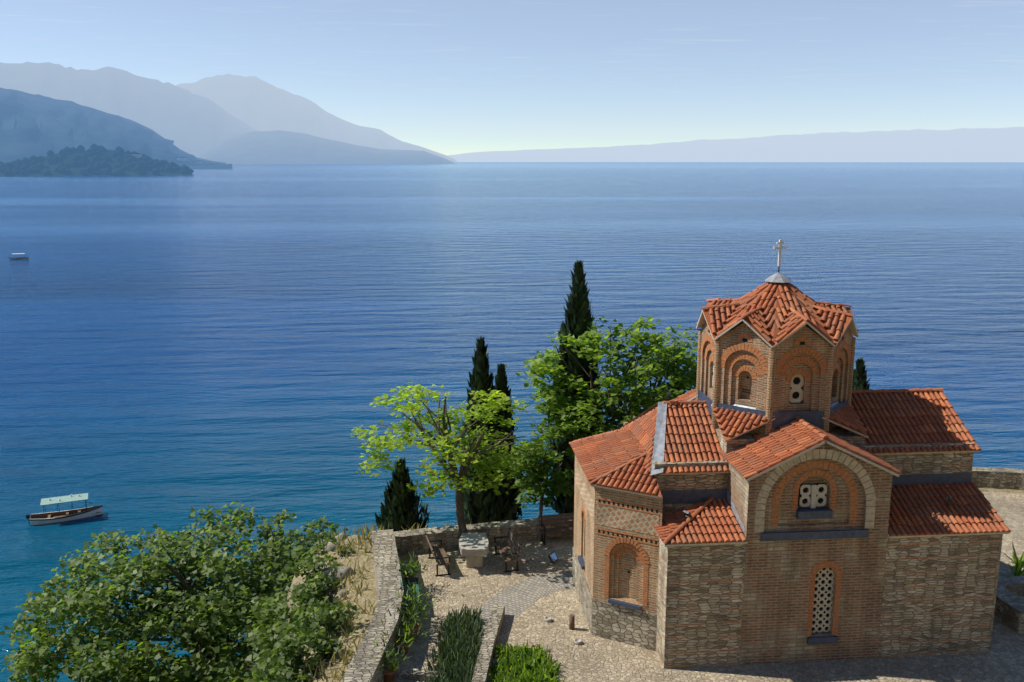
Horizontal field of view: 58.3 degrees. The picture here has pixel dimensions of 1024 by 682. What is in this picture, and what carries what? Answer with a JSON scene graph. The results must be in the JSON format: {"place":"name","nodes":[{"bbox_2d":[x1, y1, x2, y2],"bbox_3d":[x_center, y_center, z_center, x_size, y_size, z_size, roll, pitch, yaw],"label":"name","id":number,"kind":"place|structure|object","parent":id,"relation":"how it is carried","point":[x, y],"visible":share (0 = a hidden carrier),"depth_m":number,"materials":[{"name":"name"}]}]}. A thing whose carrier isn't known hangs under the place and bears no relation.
{"place":"outdoors","nodes":[
{"label":"outdoors","id":0,"kind":"place"},
{"bbox_2d":[0,150,191,176],"bbox_3d":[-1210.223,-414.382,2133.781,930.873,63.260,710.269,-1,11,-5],"label":"peninsula","id":1,"kind":"object","parent":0,"point":[112,162],"visible":0.39,"depth_m":2120.30,"materials":[{"name":"green plant"}]},
{"bbox_2d":[0,144,193,175],"bbox_3d":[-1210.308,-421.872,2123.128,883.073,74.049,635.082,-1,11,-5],"label":"peninsula trees","id":2,"kind":"object","parent":1,"relation":"on","point":[22,166],"visible":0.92,"depth_m":2149.07,"materials":[{"name":"green plant"}]},
{"bbox_2d":[103,152,202,162],"bbox_3d":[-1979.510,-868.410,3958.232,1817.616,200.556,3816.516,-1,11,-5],"label":"buildings","id":3,"kind":"structure","parent":1,"relation":"on","point":[138,155],"depth_m":2301.68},
{"bbox_2d":[0,88,225,166],"bbox_3d":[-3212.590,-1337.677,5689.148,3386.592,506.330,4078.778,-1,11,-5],"label":"hill","id":4,"kind":"structure","parent":0,"point":[37,125],"depth_m":5101.35,"materials":[{"name":"blue"}]},
{"bbox_2d":[0,62,256,155],"bbox_3d":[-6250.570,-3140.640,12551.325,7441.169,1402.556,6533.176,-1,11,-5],"label":"mountain ridge","id":5,"kind":"structure","parent":0,"point":[187,121],"depth_m":12425.64,"materials":[{"name":"blue"}]},
{"bbox_2d":[188,164,231,168],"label":"shore strip","id":6,"kind":"object","parent":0,"point":[225,166],"visible":0.46,"depth_m":3789.05,"materials":[{"name":"blue stone"}]},
{"bbox_2d":[176,74,456,162],"bbox_3d":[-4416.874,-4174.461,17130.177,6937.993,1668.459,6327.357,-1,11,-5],"label":"mountain peak","id":7,"kind":"structure","parent":0,"point":[256,103],"depth_m":16801.00,"materials":[{"name":"blue"}]},
{"bbox_2d":[195,130,453,163],"bbox_3d":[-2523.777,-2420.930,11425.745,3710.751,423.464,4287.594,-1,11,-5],"label":"mountain ridge","id":8,"kind":"structure","parent":0,"point":[273,147],"depth_m":10450.33,"materials":[{"name":"blue"}]},
{"bbox_2d":[0,162,1023,681],"bbox_3d":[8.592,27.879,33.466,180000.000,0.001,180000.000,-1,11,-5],"label":"lake water","id":9,"kind":"structure","parent":0,"point":[258,338],"depth_m":228.09,"materials":[{"name":"blue liquid"}]},
{"bbox_2d":[9,253,28,259],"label":"boat","id":10,"kind":"object","parent":9,"relation":"on","point":[12,258],"visible":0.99,"depth_m":320.93,"materials":[{"name":"white"}]},
{"bbox_2d":[26,493,102,524],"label":"boat","id":11,"kind":"object","parent":9,"relation":"on","point":[50,517],"visible":1,"depth_m":88.18,"materials":[{"name":"white"}]},
{"bbox_2d":[0,0,1023,155],"label":"sky","id":12,"kind":"structure","parent":0,"point":[445,77],"materials":[{"name":"blue"}]},
{"bbox_2d":[472,572,574,681],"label":"terrace path","id":13,"kind":"structure","parent":0,"point":[517,600],"depth_m":29.70,"materials":[{"name":"grey stone"}]},
{"bbox_2d":[572,455,662,650],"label":"church apse","id":14,"kind":"structure","parent":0,"point":[605,619],"depth_m":26.63,"materials":[{"name":"beige stone"}]},
{"bbox_2d":[277,488,1023,681],"bbox_3d":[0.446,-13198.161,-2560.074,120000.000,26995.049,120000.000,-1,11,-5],"label":"ground","id":15,"kind":"structure","parent":0,"point":[364,617],"depth_m":30.23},
{"bbox_2d":[0,501,359,681],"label":"trees","id":16,"kind":"object","parent":15,"relation":"on","point":[208,644],"visible":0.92,"depth_m":35.40,"materials":[{"name":"green plant"}]},
{"bbox_2d":[321,533,352,597],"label":"cliff rocks","id":17,"kind":"object","parent":15,"relation":"on","point":[343,570],"visible":0.53,"depth_m":31.38,"materials":[{"name":"grey stone"}]},
{"bbox_2d":[350,382,554,536],"bbox_3d":[-2.148,4.403,33.587,7.325,6.131,6.752,-1,11,-5],"label":"terrace tree","id":18,"kind":"object","parent":15,"relation":"on","point":[461,456],"visible":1,"depth_m":32.98,"materials":[{"name":"green plant"}]},
{"bbox_2d":[500,316,697,515],"bbox_3d":[4.192,4.561,39.571,9.899,11.491,7.255,-1,11,-5],"label":"tree","id":19,"kind":"object","parent":15,"relation":"on","point":[671,357],"visible":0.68,"depth_m":37.77,"materials":[{"name":"green plant"}]},
{"bbox_2d":[375,260,870,531],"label":"cypress trees","id":20,"kind":"object","parent":15,"relation":"on","point":[401,501],"visible":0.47,"depth_m":39.78,"materials":[{"name":"green plant"}]},
{"bbox_2d":[307,521,1023,681],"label":"herb beds and grass","id":21,"kind":"object","parent":15,"relation":"on","point":[458,648],"visible":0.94,"depth_m":25.93,"materials":[{"name":"green plant"}]},
{"bbox_2d":[341,467,1023,681],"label":"terrace walls","id":22,"kind":"structure","parent":15,"relation":"on","point":[389,546],"depth_m":28.81,"materials":[{"name":"grey stone"}]},
{"bbox_2d":[393,492,1023,681],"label":"terrace paving","id":23,"kind":"structure","parent":15,"relation":"on","point":[591,658],"depth_m":26.70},
{"bbox_2d":[409,552,557,609],"bbox_3d":[-0.853,7.948,30.278,6.330,0.343,0.424,-9,14,-38],"label":"terrace floodlight","id":24,"kind":"object","parent":23,"relation":"on","point":[553,557],"visible":0.53,"depth_m":32.04,"materials":[{"name":"white paint"}]},
{"bbox_2d":[383,513,961,681],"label":"terrace furniture","id":25,"kind":"object","parent":23,"relation":"on","point":[474,547],"visible":0.74,"depth_m":31.64,"materials":[{"name":"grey wood"}]},
{"bbox_2d":[374,549,435,672],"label":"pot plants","id":26,"kind":"object","parent":25,"relation":"on","point":[407,625],"visible":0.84,"depth_m":26.78,"materials":[{"name":"green plant"}]},
{"bbox_2d":[575,326,875,644],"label":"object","id":27,"kind":"object","parent":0,"point":[821,593],"visible":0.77,"depth_m":25.83,"materials":[{"name":"brown brick"}]},
{"bbox_2d":[447,127,1023,161],"bbox_3d":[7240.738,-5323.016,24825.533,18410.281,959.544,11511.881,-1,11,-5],"label":"mountain range","id":28,"kind":"structure","parent":0,"point":[975,145],"depth_m":23773.37,"materials":[{"name":"blue"}]},
{"bbox_2d":[700,321,852,433],"bbox_3d":[7.994,0.756,28.090,4.102,3.300,4.102,-1,11,-5],"label":"church dome drum","id":29,"kind":"object","parent":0,"point":[731,386],"visible":0.5,"depth_m":26.42,"materials":[{"name":"brown brick"}]},
{"bbox_2d":[623,422,1002,668],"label":"church walls","id":30,"kind":"structure","parent":0,"point":[734,604],"depth_m":25.47,"materials":[{"name":"brown brick"}]},
{"bbox_2d":[569,282,1010,546],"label":"church roofs","id":31,"kind":"structure","parent":30,"relation":"on","point":[771,315],"depth_m":26.52,"materials":[{"name":"orange tile"}]},
{"bbox_2d":[665,239,951,517],"bbox_3d":[8.491,0.926,26.759,7.786,7.520,3.596,-1,11,-5],"label":"church cross and fittings","id":32,"kind":"object","parent":31,"relation":"on","point":[778,277],"visible":1,"depth_m":27.36,"materials":[{"name":"grey metal"}]}
]}

